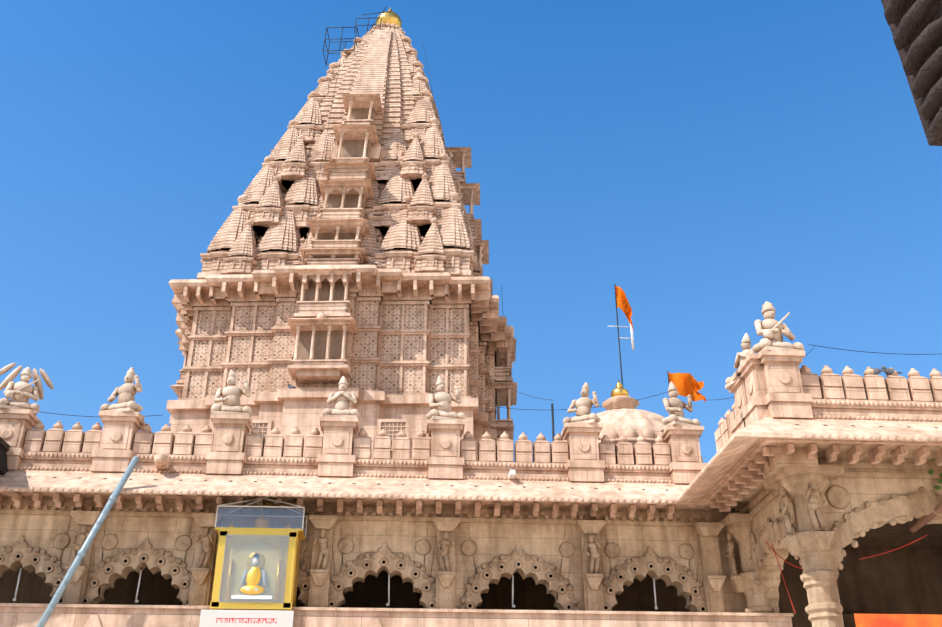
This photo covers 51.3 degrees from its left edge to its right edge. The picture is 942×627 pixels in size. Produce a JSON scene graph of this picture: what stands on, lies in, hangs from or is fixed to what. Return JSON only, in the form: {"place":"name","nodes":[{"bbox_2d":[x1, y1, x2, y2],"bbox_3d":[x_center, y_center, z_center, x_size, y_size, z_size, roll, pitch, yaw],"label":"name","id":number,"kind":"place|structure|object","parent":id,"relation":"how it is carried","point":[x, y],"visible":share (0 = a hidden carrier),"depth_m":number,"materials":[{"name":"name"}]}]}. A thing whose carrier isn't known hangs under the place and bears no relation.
{"place":"outdoors","nodes":[
{"label":"outdoors","id":0,"kind":"place"},
{"bbox_2d":[187,292,492,429],"bbox_3d":[-3.462,2.466,27.313,8.224,2.850,8.224,2,-27,-3],"label":"lattice screen","id":1,"kind":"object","parent":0,"point":[364,344],"depth_m":24.10,"materials":[{"name":"beige stone"}]},
{"bbox_2d":[179,27,511,423],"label":"tower spires","id":2,"kind":"object","parent":1,"relation":"on","point":[381,60],"visible":0.35,"depth_m":27.13,"materials":[{"name":"beige stone"}]},
{"bbox_2d":[323,7,390,64],"bbox_3d":[-3.754,-9.487,32.533,2.078,2.808,0.893,2,-27,-3],"label":"tower scaffold","id":3,"kind":"object","parent":2,"relation":"attached to","point":[327,50],"visible":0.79,"depth_m":32.18,"materials":[{"name":"black metal"}]},
{"bbox_2d":[376,7,401,27],"bbox_3d":[-2.823,-10.163,33.817,0.902,1.095,0.902,2,-27,-3],"label":"golden finial","id":4,"kind":"object","parent":2,"relation":"on","point":[391,17],"visible":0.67,"depth_m":33.38,"materials":[{"name":"gold metal"}]},
{"bbox_2d":[0,498,704,611],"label":"arcade wall","id":5,"kind":"structure","parent":0,"point":[543,541],"depth_m":17.90,"materials":[{"name":"beige stone"}]},
{"bbox_2d":[0,555,704,610],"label":"arcade lamps","id":6,"kind":"object","parent":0,"point":[350,573],"visible":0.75,"depth_m":17.58,"materials":[{"name":"beige stone"}]},
{"bbox_2d":[0,0,941,462],"label":"sky","id":7,"kind":"structure","parent":0,"point":[709,162],"materials":[{"name":"blue"}]},
{"bbox_2d":[681,517,941,626],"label":"archway opening","id":8,"kind":"object","parent":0,"point":[907,579],"visible":0.22,"depth_m":20.86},
{"bbox_2d":[766,535,926,613],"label":"red wires","id":9,"kind":"object","parent":8,"relation":"attached to","point":[801,568],"visible":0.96,"depth_m":15.82,"materials":[{"name":"red"}]},
{"bbox_2d":[704,443,941,626],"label":"porch wall","id":10,"kind":"structure","parent":0,"point":[861,491],"depth_m":15.80,"materials":[{"name":"beige stone"}]},
{"bbox_2d":[720,457,941,626],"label":"porch trim","id":11,"kind":"structure","parent":10,"relation":"attached to","point":[813,543],"depth_m":15.50,"materials":[{"name":"beige stone"}]},
{"bbox_2d":[854,613,941,626],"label":"banner","id":12,"kind":"object","parent":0,"point":[897,620],"visible":1,"depth_m":13.11,"materials":[{"name":"orange fabric"}]},
{"bbox_2d":[881,0,941,145],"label":"roof","id":13,"kind":"structure","parent":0,"point":[915,27],"depth_m":9.31,"materials":[{"name":"stone"}]},
{"bbox_2d":[909,503,941,532],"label":"porch pipe","id":14,"kind":"object","parent":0,"point":[919,523],"visible":0.82,"depth_m":15.77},
{"bbox_3d":[-5.643,5.847,19.200,20.090,5.000,4.600,2,-27,-3],"label":"terrace slab","id":15,"kind":"object","parent":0,"visible":0},
{"bbox_2d":[166,22,516,460],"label":"tower mouldings","id":16,"kind":"object","parent":15,"relation":"on","point":[287,411],"visible":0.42,"depth_m":24.53,"materials":[{"name":"beige stone"}]},
{"bbox_2d":[247,108,499,446],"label":"tower openings","id":17,"kind":"object","parent":16,"relation":"on","point":[352,148],"depth_m":24.08,"materials":[{"name":"beige stone"}]},
{"bbox_2d":[39,43,930,416],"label":"wires","id":18,"kind":"object","parent":16,"relation":"attached to","point":[477,321],"visible":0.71,"depth_m":23.86,"materials":[{"name":"black"}]},
{"bbox_2d":[486,286,808,415],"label":"wires","id":19,"kind":"object","parent":16,"relation":"attached to","point":[547,399],"visible":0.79,"depth_m":24.59,"materials":[{"name":"black"}]},
{"bbox_2d":[0,496,726,611],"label":"arcade trim","id":20,"kind":"structure","parent":15,"relation":"on","point":[321,589],"depth_m":17.68,"materials":[{"name":"beige stone"}]},
{"bbox_2d":[210,498,307,610],"bbox_3d":[-3.721,4.196,17.195,1.531,2.014,0.709,2,-27,-3],"label":"shrine","id":21,"kind":"object","parent":20,"relation":"attached to","point":[257,566],"visible":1,"depth_m":16.88,"materials":[{"name":"gold metal"}]},
{"bbox_2d":[0,603,793,626],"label":"band","id":22,"kind":"object","parent":20,"relation":"attached to","point":[62,615],"visible":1,"depth_m":16.71,"materials":[{"name":"stone"}]},
{"bbox_2d":[199,609,293,626],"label":"sign","id":23,"kind":"object","parent":22,"relation":"attached to","point":[245,618],"visible":1,"depth_m":16.41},
{"bbox_2d":[0,399,941,509],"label":"eave","id":24,"kind":"object","parent":20,"relation":"attached to","point":[738,451],"visible":0.73,"depth_m":17.55,"materials":[{"name":"stone"}]},
{"bbox_2d":[0,446,7,474],"bbox_3d":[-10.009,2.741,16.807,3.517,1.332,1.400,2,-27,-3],"label":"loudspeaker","id":25,"kind":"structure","parent":24,"relation":"attached to","point":[3,464],"depth_m":17.51,"materials":[{"name":"black plastic"}]},
{"bbox_2d":[0,437,10,451],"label":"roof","id":26,"kind":"structure","parent":24,"relation":"on","point":[4,445],"depth_m":17.61,"materials":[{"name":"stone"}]},
{"bbox_2d":[36,456,138,626],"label":"leaning pole","id":27,"kind":"object","parent":24,"relation":"attached to","point":[82,551],"visible":1,"depth_m":16.36,"materials":[{"name":"metal"}]},
{"bbox_2d":[154,453,170,469],"bbox_3d":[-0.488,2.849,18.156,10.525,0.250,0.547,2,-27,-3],"label":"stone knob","id":28,"kind":"object","parent":24,"relation":"attached to","point":[162,461],"visible":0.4,"depth_m":17.71,"materials":[{"name":"stone"}]},
{"bbox_2d":[2,424,937,490],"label":"chhajja marks","id":29,"kind":"object","parent":24,"relation":"on","point":[450,485],"visible":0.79,"depth_m":17.59,"materials":[{"name":"brown"}]},
{"bbox_2d":[0,350,941,483],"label":"parapet","id":30,"kind":"structure","parent":24,"relation":"on","point":[778,384],"depth_m":18.27,"materials":[{"name":"stone"}]},
{"bbox_2d":[0,363,53,414],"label":"statue","id":31,"kind":"object","parent":30,"relation":"on","point":[21,392],"visible":0.98,"depth_m":18.67,"materials":[{"name":"stone"}]},
{"bbox_2d":[100,367,144,419],"bbox_3d":[-6.599,1.464,18.773,0.794,1.097,0.480,-7,-28,14],"label":"statue","id":32,"kind":"object","parent":30,"relation":"on","point":[126,392],"visible":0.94,"depth_m":18.68,"materials":[{"name":"stone"}]},
{"bbox_2d":[211,370,252,416],"bbox_3d":[-4.564,1.528,18.894,0.794,1.095,0.480,5,-28,-10],"label":"statue","id":33,"kind":"object","parent":30,"relation":"on","point":[231,393],"visible":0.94,"depth_m":18.80,"materials":[{"name":"stone"}]},
{"bbox_2d":[322,376,359,418],"bbox_3d":[-2.489,1.621,19.003,0.732,1.029,0.451,2,-27,-3],"label":"statue","id":34,"kind":"object","parent":30,"relation":"on","point":[342,398],"visible":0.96,"depth_m":18.93,"materials":[{"name":"stone"}]},
{"bbox_2d":[425,375,465,426],"bbox_3d":[-0.490,1.659,19.135,0.774,1.083,0.468,9,-29,-16],"label":"statue","id":35,"kind":"object","parent":30,"relation":"on","point":[441,400],"visible":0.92,"depth_m":19.03,"materials":[{"name":"stone"}]},
{"bbox_2d":[563,382,600,424],"bbox_3d":[2.162,1.776,19.274,0.732,1.004,0.440,-11,-29,21],"label":"statue","id":36,"kind":"object","parent":30,"relation":"on","point":[584,403],"visible":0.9,"depth_m":19.16,"materials":[{"name":"stone"}]},
{"bbox_2d":[288,366,901,388],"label":"pigeons","id":37,"kind":"object","parent":30,"relation":"on","point":[887,371],"visible":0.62,"depth_m":16.15,"materials":[{"name":"grey"}]},
{"bbox_2d":[659,382,699,431],"bbox_3d":[4.093,1.795,19.412,0.780,1.096,0.471,13,-30,-24],"label":"statue","id":38,"kind":"object","parent":30,"relation":"on","point":[674,405],"visible":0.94,"depth_m":19.27,"materials":[{"name":"stone"}]},
{"bbox_2d":[725,333,755,388],"bbox_3d":[4.691,0.776,17.027,0.414,0.959,0.685,9,-29,-17],"label":"statue","id":39,"kind":"object","parent":30,"relation":"on","point":[745,352],"visible":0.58,"depth_m":17.01,"materials":[{"name":"stone"}]},
{"bbox_2d":[752,301,805,353],"bbox_3d":[5.065,0.227,16.426,0.834,1.143,0.504,6,-28,-12],"label":"statue","id":40,"kind":"object","parent":30,"relation":"on","point":[770,329],"visible":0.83,"depth_m":16.26,"materials":[{"name":"stone"}]},
{"bbox_2d":[0,400,941,520],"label":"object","id":41,"kind":"object","parent":24,"relation":"attached to","point":[738,487],"visible":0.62,"depth_m":17.43,"materials":[{"name":"stone"}]},
{"bbox_2d":[508,470,514,478],"bbox_3d":[0.753,2.982,18.264,0.100,0.165,0.440,2,-27,-3],"label":"floodlight","id":42,"kind":"object","parent":41,"relation":"attached to","point":[511,474],"visible":0.89,"depth_m":18.09,"materials":[{"name":"white paint"}]},
{"bbox_2d":[928,459,941,489],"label":"plant","id":43,"kind":"object","parent":24,"relation":"on","point":[930,472],"visible":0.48,"depth_m":15.73,"materials":[{"name":"green plant"}]},
{"bbox_2d":[0,566,855,626],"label":"arch openings","id":44,"kind":"object","parent":15,"relation":"attached to","point":[157,588],"visible":0.25,"depth_m":20.02,"materials":[{"name":"stone"}]},
{"bbox_2d":[551,403,554,440],"bbox_3d":[1.732,2.716,20.528,0.050,1.783,0.043,2,-27,-3],"label":"post","id":45,"kind":"object","parent":15,"relation":"on","point":[552,414],"visible":0.35,"depth_m":20.73,"materials":[{"name":"grey metal"}]},
{"bbox_2d":[563,396,702,462],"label":"dome","id":46,"kind":"structure","parent":15,"relation":"on","point":[620,416],"depth_m":20.33,"materials":[{"name":"stone"}]},
{"bbox_2d":[611,380,628,396],"bbox_3d":[3.340,1.721,22.066,0.420,0.520,0.409,2,-27,-3],"label":"golden finial","id":47,"kind":"object","parent":46,"relation":"on","point":[619,390],"visible":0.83,"depth_m":21.89,"materials":[{"name":"gold metal"}]},
{"bbox_2d":[614,284,632,386],"bbox_3d":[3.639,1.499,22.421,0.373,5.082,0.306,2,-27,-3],"label":"tall flag","id":48,"kind":"object","parent":46,"relation":"on","point":[622,302],"visible":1,"depth_m":23.35,"materials":[{"name":"orange fabric"}]},
{"bbox_2d":[607,319,633,349],"bbox_3d":[3.515,0.486,23.055,0.600,0.800,0.052,2,-27,-3],"label":"staff antenna","id":49,"kind":"object","parent":48,"relation":"attached to","point":[632,338],"visible":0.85,"depth_m":23.04,"materials":[{"name":"white paint"}]},
{"bbox_2d":[667,371,705,401],"bbox_3d":[4.447,1.960,19.971,0.699,1.815,0.326,2,-27,-3],"label":"flag","id":50,"kind":"object","parent":15,"relation":"on","point":[686,384],"visible":0.77,"depth_m":20.29,"materials":[{"name":"orange fabric"}]}
]}

